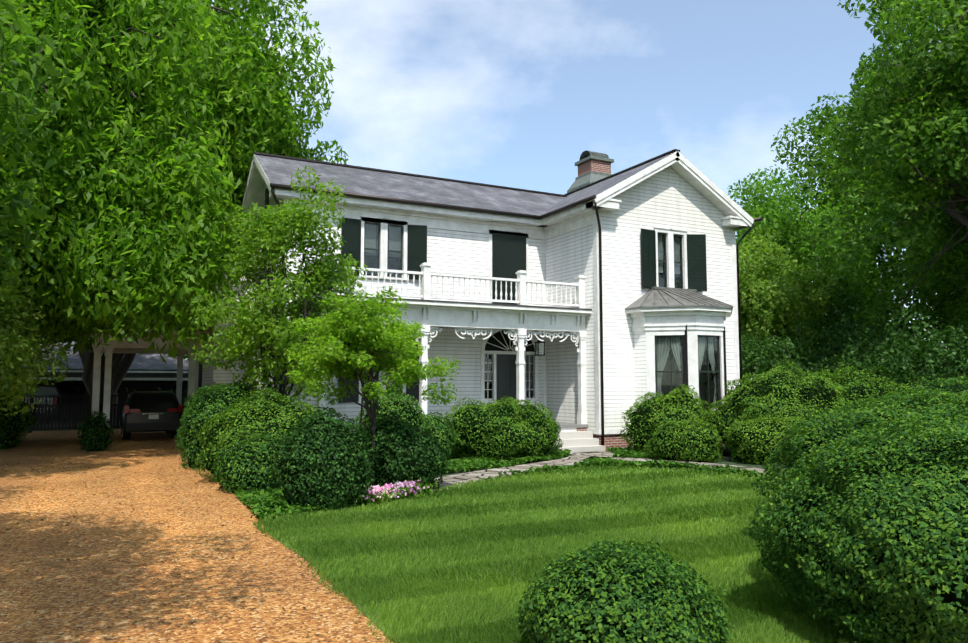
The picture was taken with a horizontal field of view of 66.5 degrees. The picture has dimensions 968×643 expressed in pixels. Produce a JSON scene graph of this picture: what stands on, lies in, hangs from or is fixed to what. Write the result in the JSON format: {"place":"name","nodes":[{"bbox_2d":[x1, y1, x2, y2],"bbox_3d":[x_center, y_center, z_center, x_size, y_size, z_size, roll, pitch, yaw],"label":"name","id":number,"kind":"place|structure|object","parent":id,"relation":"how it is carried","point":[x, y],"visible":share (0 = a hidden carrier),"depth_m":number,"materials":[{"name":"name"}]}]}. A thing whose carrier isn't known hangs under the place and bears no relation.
{"place":"outdoors","nodes":[
{"label":"outdoors","id":0,"kind":"place"},
{"bbox_2d":[0,0,71,288],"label":"tree","id":1,"kind":"object","parent":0,"point":[18,83],"depth_m":14.17,"materials":[{"name":"plant"}]},
{"bbox_2d":[0,74,76,311],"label":"dark tree leaves","id":2,"kind":"object","parent":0,"point":[27,154],"visible":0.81,"depth_m":16.31,"materials":[{"name":"plant"}]},
{"bbox_2d":[0,114,146,413],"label":"tree boughs","id":3,"kind":"object","parent":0,"point":[62,327],"depth_m":19.17,"materials":[{"name":"plant"}]},
{"bbox_2d":[0,122,152,342],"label":"tree leaves","id":4,"kind":"object","parent":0,"point":[54,167],"visible":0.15,"depth_m":19.08,"materials":[{"name":"plant"}]},
{"bbox_2d":[0,372,187,417],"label":"garage siding walls","id":5,"kind":"structure","parent":0,"point":[66,387],"depth_m":43.60,"materials":[{"name":"wood"}]},
{"bbox_2d":[26,370,187,379],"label":"garage trim","id":6,"kind":"structure","parent":5,"relation":"attached to","point":[76,378],"depth_m":38.59,"materials":[{"name":"wood"}]},
{"bbox_2d":[22,341,188,370],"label":"garage roof","id":7,"kind":"structure","parent":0,"point":[148,362],"depth_m":39.18,"materials":[{"name":"grey"}]},
{"bbox_2d":[2,94,264,417],"bbox_3d":[-11.860,-1.019,25.302,6.852,10.613,17.220,2,-5,-27],"label":"tree","id":8,"kind":"object","parent":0,"point":[121,224],"depth_m":18.96,"materials":[{"name":"plant"}]},
{"bbox_2d":[3,0,275,363],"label":"tree","id":9,"kind":"object","parent":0,"point":[171,11],"depth_m":24.90,"materials":[{"name":"plant"}]},
{"bbox_2d":[46,92,243,363],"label":"tree bough leaves","id":10,"kind":"object","parent":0,"point":[173,208],"visible":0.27,"depth_m":20.03,"materials":[{"name":"plant"}]},
{"bbox_2d":[50,0,259,117],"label":"tree leaves","id":11,"kind":"object","parent":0,"point":[224,6],"visible":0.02,"depth_m":26.41,"materials":[{"name":"plant"}]},
{"bbox_2d":[0,0,336,377],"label":"light tree leaves","id":12,"kind":"object","parent":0,"point":[138,59],"visible":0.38,"depth_m":21.35,"materials":[{"name":"green plant"}]},
{"bbox_2d":[0,0,348,429],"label":"tree","id":13,"kind":"object","parent":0,"point":[101,110],"depth_m":23.49,"materials":[{"name":"plant"}]},
{"bbox_2d":[0,429,393,642],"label":"drive gravel","id":14,"kind":"structure","parent":0,"point":[104,608],"depth_m":8.22,"materials":[{"name":"gravel"}]},
{"bbox_2d":[77,411,114,451],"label":"boxwood","id":15,"kind":"object","parent":14,"relation":"on","point":[90,434],"depth_m":21.49,"materials":[{"name":"plant"}]},
{"bbox_2d":[77,411,113,450],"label":"boxwood tip leaves","id":16,"kind":"object","parent":15,"relation":"attached to","point":[95,412],"visible":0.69,"depth_m":21.56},
{"bbox_2d":[88,327,209,440],"bbox_3d":[-12.622,2.368,27.378,3.850,3.820,5.420,2,-5,-27],"label":"carport","id":17,"kind":"object","parent":14,"relation":"on","point":[116,346],"visible":0.56,"depth_m":25.23,"materials":[{"name":"wood"}]},
{"bbox_2d":[122,391,181,431],"bbox_3d":[-12.615,3.339,27.887,1.860,1.410,4.740,2,-5,-27],"label":"suv","id":18,"kind":"object","parent":14,"relation":"on","point":[152,401],"depth_m":25.94,"materials":[{"name":"metal"}]},
{"bbox_2d":[118,404,179,430],"bbox_3d":[-12.617,3.559,27.872,2.180,0.850,4.850,2,-5,-27],"label":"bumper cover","id":19,"kind":"object","parent":18,"relation":"attached to","point":[153,426],"visible":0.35,"depth_m":25.72,"materials":[{"name":"plastic"}]},
{"bbox_2d":[121,426,179,439],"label":"car tires","id":20,"kind":"object","parent":18,"relation":"attached to","point":[126,435],"visible":0.35,"depth_m":26.08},
{"bbox_2d":[124,405,182,412],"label":"car taillights","id":21,"kind":"object","parent":18,"relation":"attached to","point":[126,408],"visible":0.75,"depth_m":25.58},
{"bbox_2d":[0,455,367,642],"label":"fallen leaves","id":22,"kind":"object","parent":14,"relation":"on","point":[134,531],"visible":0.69,"depth_m":9.83,"materials":[{"name":"plant"}]},
{"bbox_2d":[175,378,265,469],"bbox_3d":[-6.095,2.435,17.965,2.563,2.142,3.371,2,-5,-27],"label":"boxwood","id":23,"kind":"object","parent":14,"relation":"on","point":[184,459],"depth_m":17.20,"materials":[{"name":"plant"}]},
{"bbox_2d":[175,377,267,468],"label":"boxwood leaves","id":24,"kind":"object","parent":23,"relation":"attached to","point":[208,407],"visible":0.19,"depth_m":17.24,"materials":[{"name":"plant"}]},
{"bbox_2d":[177,382,234,451],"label":"boxwood","id":25,"kind":"object","parent":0,"point":[186,403],"depth_m":20.06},
{"bbox_2d":[112,32,313,392],"bbox_3d":[-10.930,-3.218,29.352,7.975,15.631,11.509,2,-5,-27],"label":"tree","id":26,"kind":"object","parent":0,"point":[294,149],"depth_m":26.64,"materials":[{"name":"plant"}]},
{"bbox_2d":[143,23,323,210],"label":"tree leaves","id":27,"kind":"object","parent":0,"point":[299,155],"depth_m":28.31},
{"bbox_2d":[284,286,460,484],"bbox_3d":[-2.034,1.302,13.144,2.985,3.755,3.063,2,-5,-27],"label":"japanese maple tree","id":28,"kind":"object","parent":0,"point":[337,358],"depth_m":12.76,"materials":[{"name":"plant"}]},
{"bbox_2d":[24,422,785,519],"bbox_3d":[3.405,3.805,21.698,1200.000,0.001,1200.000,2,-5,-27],"label":"ground","id":29,"kind":"structure","parent":0,"point":[727,459],"depth_m":18.28,"materials":[{"name":"plant"}]},
{"bbox_2d":[0,381,38,449],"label":"bush","id":30,"kind":"object","parent":29,"relation":"on","point":[17,440],"depth_m":22.75,"materials":[{"name":"plant"}]},
{"bbox_2d":[0,274,69,415],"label":"tree","id":31,"kind":"object","parent":29,"relation":"on","point":[19,356],"depth_m":17.76,"materials":[{"name":"plant"}]},
{"bbox_2d":[20,385,61,408],"bbox_3d":[-23.882,4.115,39.618,1.960,1.380,5.550,2,-5,-27],"label":"pickup","id":32,"kind":"object","parent":29,"relation":"on","point":[47,390],"visible":0.21,"depth_m":39.15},
{"bbox_2d":[21,398,54,412],"bbox_3d":[-22.605,4.224,37.114,1.900,0.740,0.240,2,-5,-27],"label":"pickup tailgate","id":33,"kind":"object","parent":32,"relation":"attached to","point":[44,400],"visible":0.29,"depth_m":37.25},
{"bbox_2d":[0,81,116,351],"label":"tree","id":34,"kind":"object","parent":29,"relation":"on","point":[71,338],"depth_m":26.22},
{"bbox_2d":[23,387,187,432],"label":"fence gate","id":35,"kind":"structure","parent":29,"relation":"on","point":[84,414],"depth_m":30.30,"materials":[{"name":"metal"}]},
{"bbox_2d":[27,308,188,390],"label":"tree","id":36,"kind":"object","parent":29,"relation":"on","point":[72,381],"depth_m":43.42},
{"bbox_2d":[152,317,188,394],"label":"tree","id":37,"kind":"object","parent":29,"relation":"on","point":[184,357],"depth_m":44.42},
{"bbox_2d":[212,430,290,492],"bbox_3d":[-4.106,2.588,13.768,1.827,1.129,1.789,2,-5,-27],"label":"bush","id":38,"kind":"object","parent":29,"relation":"on","point":[242,483],"depth_m":13.19,"materials":[{"name":"plant"}]},
{"bbox_2d":[194,387,320,481],"bbox_3d":[-4.588,2.350,15.582,2.922,1.909,3.034,2,-5,-27],"label":"boxwood","id":39,"kind":"object","parent":29,"relation":"on","point":[224,436],"depth_m":14.91,"materials":[{"name":"plant"}]},
{"bbox_2d":[196,387,323,482],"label":"boxwood leaves","id":40,"kind":"object","parent":39,"relation":"attached to","point":[236,424],"visible":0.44,"depth_m":14.97,"materials":[{"name":"plant"}]},
{"bbox_2d":[186,166,367,403],"bbox_3d":[-4.933,-0.061,18.115,3.844,7.319,3.787,-1,-5,16],"label":"corner tree","id":41,"kind":"object","parent":29,"relation":"on","point":[277,235],"depth_m":17.61,"materials":[{"name":"plant"}]},
{"bbox_2d":[229,484,354,520],"bbox_3d":[-3.356,2.960,12.866,1.924,0.252,4.437,2,-5,-27],"label":"ground cover patch","id":42,"kind":"object","parent":29,"relation":"on","point":[270,499],"visible":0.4,"depth_m":11.33,"materials":[{"name":"green plant"}]},
{"bbox_2d":[270,404,374,511],"bbox_3d":[-2.552,2.156,11.809,1.648,1.661,1.703,2,-5,-27],"label":"boxwood cone","id":43,"kind":"object","parent":29,"relation":"on","point":[334,499],"depth_m":11.34,"materials":[{"name":"plant"}]},
{"bbox_2d":[269,407,373,505],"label":"boxwood cone leaves","id":44,"kind":"object","parent":43,"relation":"attached to","point":[311,457],"visible":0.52,"depth_m":11.39,"materials":[{"name":"plant"}]},
{"bbox_2d":[352,387,431,434],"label":"bush","id":45,"kind":"object","parent":29,"relation":"on","point":[396,408],"depth_m":16.36,"materials":[{"name":"plant"}]},
{"bbox_2d":[346,480,442,507],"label":"flowers","id":46,"kind":"object","parent":29,"relation":"on","point":[407,491],"depth_m":12.24,"materials":[{"name":"plant"}]},
{"bbox_2d":[355,408,449,487],"bbox_3d":[-1.621,2.391,13.623,2.023,1.498,1.909,2,-5,-27],"label":"bush","id":47,"kind":"object","parent":29,"relation":"on","point":[435,467],"depth_m":13.04,"materials":[{"name":"plant"}]},
{"bbox_2d":[294,255,591,431],"bbox_3d":[-1.117,1.041,21.471,8.555,5.110,2.675,2,-5,-27],"label":"porch","id":48,"kind":"object","parent":29,"relation":"on","point":[520,322],"visible":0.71,"depth_m":21.20,"materials":[{"name":"wood"}]},
{"bbox_2d":[288,293,591,309],"bbox_3d":[-1.132,-0.423,21.549,8.527,0.040,2.647,2,-5,-27],"label":"porch roof edge","id":49,"kind":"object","parent":48,"relation":"on","point":[471,303],"depth_m":20.52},
{"bbox_2d":[534,340,544,355],"bbox_3d":[1.720,0.616,22.735,0.240,0.870,0.240,2,-5,-27],"label":"porch lantern","id":50,"kind":"object","parent":48,"relation":"hanging from","point":[539,341],"depth_m":22.67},
{"bbox_2d":[434,452,550,472],"bbox_3d":[-0.084,3.440,18.602,5.376,0.254,3.024,5,-7,-43],"label":"ground cover patch","id":51,"kind":"object","parent":29,"relation":"on","point":[475,463],"visible":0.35,"depth_m":17.28,"materials":[{"name":"green plant"}]},
{"bbox_2d":[240,151,753,434],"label":"house trim","id":52,"kind":"structure","parent":29,"relation":"on","point":[386,213],"depth_m":23.35,"materials":[{"name":"wood"}]},
{"bbox_2d":[187,268,251,402],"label":"ell siding walls","id":53,"kind":"structure","parent":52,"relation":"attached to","point":[222,376],"depth_m":24.89,"materials":[{"name":"wood"}]},
{"bbox_2d":[193,322,203,391],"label":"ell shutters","id":54,"kind":"object","parent":53,"relation":"attached to","point":[200,377],"visible":0.12,"depth_m":27.54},
{"bbox_2d":[270,183,762,445],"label":"gutters and downspouts","id":55,"kind":"object","parent":52,"relation":"attached to","point":[399,200],"visible":0.71,"depth_m":22.11,"materials":[{"name":"metal"}]},
{"bbox_2d":[567,150,613,192],"bbox_3d":[4.403,-5.248,29.409,1.560,3.040,1.560,2,-5,-27],"label":"copper chimney base","id":56,"kind":"object","parent":52,"relation":"on","point":[590,177],"visible":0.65,"depth_m":29.07,"materials":[{"name":"metal"}]},
{"bbox_2d":[578,159,610,176],"bbox_3d":[4.403,-6.045,29.476,0.940,0.500,0.940,2,-5,-27],"label":"chimney","id":57,"kind":"object","parent":56,"relation":"on","point":[594,166],"visible":0.57,"depth_m":29.11,"materials":[{"name":"brick"}]},
{"bbox_2d":[626,307,731,410],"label":"bay trim","id":58,"kind":"structure","parent":52,"relation":"attached to","point":[652,322],"depth_m":21.86,"materials":[{"name":"wood"}]},
{"bbox_2d":[625,286,732,313],"bbox_3d":[6.376,-0.726,22.536,3.726,0.770,1.910,2,-5,-27],"label":"bay window roof","id":59,"kind":"structure","parent":58,"relation":"on","point":[658,297],"depth_m":22.19,"materials":[{"name":"metal"}]},
{"bbox_2d":[655,335,720,407],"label":"window sashes","id":60,"kind":"object","parent":58,"relation":"attached to","point":[671,371],"visible":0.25,"depth_m":21.88,"materials":[{"name":"wood"}]},
{"bbox_2d":[656,337,718,406],"bbox_3d":[6.460,1.513,22.183,2.572,2.050,0.772,2,-5,-27],"label":"bay glass","id":61,"kind":"object","parent":60,"relation":"in","point":[716,378],"visible":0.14,"depth_m":21.85,"materials":[{"name":"glass"}]},
{"bbox_2d":[384,451,612,502],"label":"stone walkway","id":62,"kind":"structure","parent":29,"relation":"on","point":[494,472],"depth_m":16.80,"materials":[{"name":"stone"}]},
{"bbox_2d":[484,464,572,481],"bbox_3d":[0.849,3.195,15.672,0.302,0.206,3.682,-4,-6,39],"label":"grass edge","id":63,"kind":"object","parent":29,"relation":"on","point":[546,467],"visible":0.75,"depth_m":16.05,"materials":[{"name":"green plant"}]},
{"bbox_2d":[546,446,657,459],"bbox_3d":[3.523,3.551,19.943,4.463,0.249,2.529,2,-5,-27],"label":"ground cover patch","id":64,"kind":"object","parent":29,"relation":"on","point":[621,452],"visible":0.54,"depth_m":19.63,"materials":[{"name":"green plant"}]},
{"bbox_2d":[572,456,700,467],"bbox_3d":[3.581,3.349,17.503,2.998,0.241,1.483,-1,-5,8],"label":"ground cover patch","id":65,"kind":"object","parent":29,"relation":"on","point":[595,461],"visible":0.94,"depth_m":17.17,"materials":[{"name":"green plant"}]},
{"bbox_2d":[622,384,718,447],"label":"boxwood leaves","id":66,"kind":"object","parent":29,"relation":"on","point":[669,397],"visible":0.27,"depth_m":20.15,"materials":[{"name":"plant"}]},
{"bbox_2d":[583,457,781,475],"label":"stone walkway","id":67,"kind":"structure","parent":29,"relation":"on","point":[760,470],"depth_m":17.86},
{"bbox_2d":[694,464,779,477],"bbox_3d":[6.045,3.105,14.699,1.325,0.252,4.621,2,-5,-19],"label":"ground cover patch","id":68,"kind":"object","parent":29,"relation":"on","point":[735,470],"visible":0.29,"depth_m":15.92,"materials":[{"name":"green plant"}]},
{"bbox_2d":[741,331,825,382],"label":"evergreen shrub","id":69,"kind":"object","parent":29,"relation":"on","point":[768,355],"depth_m":25.99,"materials":[{"name":"plant"}]},
{"bbox_2d":[701,359,868,453],"bbox_3d":[8.696,2.397,20.741,5.750,2.687,3.758,2,-5,-27],"label":"bush","id":70,"kind":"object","parent":29,"relation":"on","point":[827,396],"depth_m":19.69,"materials":[{"name":"plant"}]},
{"bbox_2d":[738,225,841,357],"bbox_3d":[11.494,0.242,30.437,5.578,8.784,5.121,2,-5,-27],"label":"tree","id":71,"kind":"object","parent":29,"relation":"on","point":[755,288],"depth_m":29.20,"materials":[{"name":"plant"}]},
{"bbox_2d":[727,164,937,362],"bbox_3d":[14.966,-1.237,35.937,12.496,12.688,11.742,2,-5,-27],"label":"green tree","id":72,"kind":"object","parent":29,"relation":"on","point":[784,221],"depth_m":32.76,"materials":[{"name":"plant"}]},
{"bbox_2d":[773,394,898,459],"bbox_3d":[8.301,2.353,14.725,4.484,1.759,4.916,2,-5,-27],"label":"boxwood","id":73,"kind":"object","parent":29,"relation":"on","point":[843,408],"depth_m":15.42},
{"bbox_2d":[795,318,906,378],"bbox_3d":[12.878,2.369,25.024,4.590,5.179,5.409,2,-5,-27],"label":"evergreen shrub","id":74,"kind":"object","parent":29,"relation":"on","point":[852,352],"depth_m":24.79,"materials":[{"name":"plant"}]},
{"bbox_2d":[777,288,928,372],"bbox_3d":[14.017,1.907,28.198,6.731,6.383,6.174,2,-5,-27],"label":"tree","id":75,"kind":"object","parent":29,"relation":"on","point":[819,346],"depth_m":27.72,"materials":[{"name":"plant"}]},
{"bbox_2d":[751,387,967,499],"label":"boxwood","id":76,"kind":"object","parent":29,"relation":"on","point":[809,423],"depth_m":9.04,"materials":[{"name":"plant"}]},
{"bbox_2d":[771,0,967,340],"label":"tree","id":77,"kind":"object","parent":29,"relation":"on","point":[817,132],"depth_m":39.80,"materials":[{"name":"plant"}]},
{"bbox_2d":[802,35,954,293],"bbox_3d":[24.878,-6.920,40.656,17.332,20.300,18.013,2,-5,-27],"label":"tree","id":78,"kind":"object","parent":77,"relation":"attached to","point":[849,180],"depth_m":37.42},
{"bbox_2d":[807,0,967,351],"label":"oak tree","id":79,"kind":"object","parent":29,"relation":"on","point":[949,54],"depth_m":23.07,"materials":[{"name":"plant"}]},
{"bbox_2d":[861,0,967,286],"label":"oak leaves","id":80,"kind":"object","parent":79,"relation":"attached to","point":[915,173],"visible":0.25,"depth_m":23.44,"materials":[{"name":"plant"}]},
{"bbox_2d":[841,307,967,388],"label":"evergreen shrub","id":81,"kind":"object","parent":29,"relation":"on","point":[916,357],"depth_m":21.07,"materials":[{"name":"plant"}]},
{"bbox_2d":[857,375,967,407],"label":"boxwood leaves","id":82,"kind":"object","parent":29,"relation":"on","point":[941,384],"visible":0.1,"depth_m":15.89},
{"bbox_2d":[865,96,967,347],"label":"tree","id":83,"kind":"object","parent":29,"relation":"on","point":[939,301],"depth_m":30.39,"materials":[{"name":"plant"}]},
{"bbox_2d":[914,226,967,332],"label":"tree","id":84,"kind":"object","parent":83,"relation":"attached to","point":[960,302],"visible":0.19,"depth_m":29.79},
{"bbox_2d":[421,412,456,460],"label":"bush","id":85,"kind":"object","parent":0,"point":[444,430],"depth_m":17.91,"materials":[{"name":"plant"}]},
{"bbox_2d":[348,421,587,432],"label":"porch floor","id":86,"kind":"structure","parent":0,"point":[567,425],"depth_m":22.15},
{"bbox_2d":[249,166,734,428],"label":"house siding walls","id":87,"kind":"structure","parent":0,"point":[668,197],"depth_m":23.15,"materials":[{"name":"wood"}]},
{"bbox_2d":[265,188,706,402],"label":"window shutters","id":88,"kind":"object","parent":87,"relation":"attached to","point":[508,256],"visible":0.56,"depth_m":23.13,"materials":[{"name":"wood"}]},
{"bbox_2d":[254,151,746,226],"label":"house roof","id":89,"kind":"structure","parent":87,"relation":"on","point":[277,170],"depth_m":23.93,"materials":[{"name":"grey"}]},
{"bbox_2d":[254,149,679,196],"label":"house ridge caps","id":90,"kind":"object","parent":89,"relation":"on","point":[482,184],"visible":0.61,"depth_m":25.37,"materials":[{"name":"metal"}]},
{"bbox_2d":[496,354,515,402],"bbox_3d":[0.810,2.150,23.899,1.000,2.170,0.055,2,-5,-27],"label":"front door","id":91,"kind":"structure","parent":87,"relation":"in","point":[505,376],"depth_m":23.85,"materials":[{"name":"wood"}]},
{"bbox_2d":[363,222,682,400],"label":"house sashes","id":92,"kind":"object","parent":87,"relation":"in","point":[401,251],"visible":0.29,"depth_m":22.53,"materials":[{"name":"wood"}]},
{"bbox_2d":[363,224,681,399],"bbox_3d":[1.279,-0.181,23.522,10.069,5.250,1.880,1,-5,-8],"label":"house glass","id":93,"kind":"object","parent":92,"relation":"in","point":[376,243],"visible":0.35,"depth_m":23.31,"materials":[{"name":"glass"}]},
{"bbox_2d":[633,331,646,408],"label":"bay siding returns","id":94,"kind":"object","parent":87,"relation":"attached to","point":[640,367],"visible":0.3,"depth_m":22.24,"materials":[{"name":"wood"}]},
{"bbox_2d":[41,0,942,379],"label":"sky","id":95,"kind":"structure","parent":0,"point":[507,93],"materials":[{"name":"blue"}]},
{"bbox_2d":[445,396,563,462],"bbox_3d":[0.447,2.761,19.065,3.336,1.677,2.672,2,-5,-27],"label":"bush","id":96,"kind":"object","parent":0,"point":[500,415],"depth_m":18.28,"materials":[{"name":"plant"}]},
{"bbox_2d":[363,224,680,398],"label":"window frames","id":97,"kind":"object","parent":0,"point":[492,339],"visible":0.15,"depth_m":23.60,"materials":[{"name":"wood"}]},
{"bbox_2d":[253,464,892,642],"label":"lawn","id":98,"kind":"structure","parent":0,"point":[361,606],"depth_m":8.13,"materials":[{"name":"green plant"}]},
{"bbox_2d":[510,535,736,642],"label":"boxwood ball","id":99,"kind":"object","parent":98,"relation":"on","point":[567,632],"depth_m":4.79,"materials":[{"name":"plant"}]},
{"bbox_2d":[510,530,734,642],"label":"boxwood ball leaves","id":100,"kind":"object","parent":99,"relation":"attached to","point":[601,629],"visible":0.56,"depth_m":4.77,"materials":[{"name":"plant"}]},
{"bbox_2d":[741,413,967,642],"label":"boxwood","id":101,"kind":"object","parent":98,"relation":"on","point":[861,628],"depth_m":5.23,"materials":[{"name":"plant"}]},
{"bbox_2d":[552,431,604,453],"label":"porch steps","id":102,"kind":"structure","parent":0,"point":[579,441],"depth_m":21.35,"materials":[{"name":"concrete"}]},
{"bbox_2d":[593,434,718,449],"bbox_3d":[-0.447,3.909,25.898,14.280,0.500,10.920,2,-5,-27],"label":"brick foundation","id":103,"kind":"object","parent":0,"point":[612,440],"depth_m":21.99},
{"bbox_2d":[619,385,716,452],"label":"boxwood","id":104,"kind":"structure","parent":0,"point":[648,410],"depth_m":20.11,"materials":[{"name":"plant"}]},
{"bbox_2d":[644,417,723,462],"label":"bush","id":105,"kind":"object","parent":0,"point":[715,453],"depth_m":18.44,"materials":[{"name":"plant"}]},
{"bbox_2d":[656,337,715,403],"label":"bay curtains","id":106,"kind":"object","parent":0,"point":[676,344],"depth_m":21.97,"materials":[{"name":"fabric"}]},
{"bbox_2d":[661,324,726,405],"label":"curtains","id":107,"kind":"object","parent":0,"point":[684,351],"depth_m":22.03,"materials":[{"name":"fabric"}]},
{"bbox_2d":[723,411,806,464],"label":"bush","id":108,"kind":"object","parent":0,"point":[746,446],"depth_m":18.16,"materials":[{"name":"plant"}]},
{"bbox_2d":[777,396,891,455],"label":"boxwood leaves","id":109,"kind":"object","parent":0,"point":[840,416],"visible":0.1,"depth_m":15.29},
{"bbox_2d":[748,408,967,642],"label":"boxwood leaves","id":110,"kind":"object","parent":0,"point":[904,538],"visible":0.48,"depth_m":5.29,"materials":[{"name":"plant"}]},
{"bbox_2d":[752,386,967,496],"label":"boxwood leaves","id":111,"kind":"object","parent":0,"point":[920,392],"visible":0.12,"depth_m":9.02,"materials":[{"name":"plant"}]},
{"bbox_2d":[828,364,930,407],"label":"boxwood","id":112,"kind":"object","parent":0,"point":[861,389],"depth_m":20.67,"materials":[{"name":"plant"}]},
{"bbox_2d":[831,364,927,406],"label":"boxwood leaves","id":113,"kind":"object","parent":112,"relation":"attached to","point":[868,382],"visible":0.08,"depth_m":20.66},
{"bbox_2d":[882,375,967,402],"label":"boxwood","id":114,"kind":"object","parent":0,"point":[956,387],"depth_m":15.86,"materials":[{"name":"plant"}]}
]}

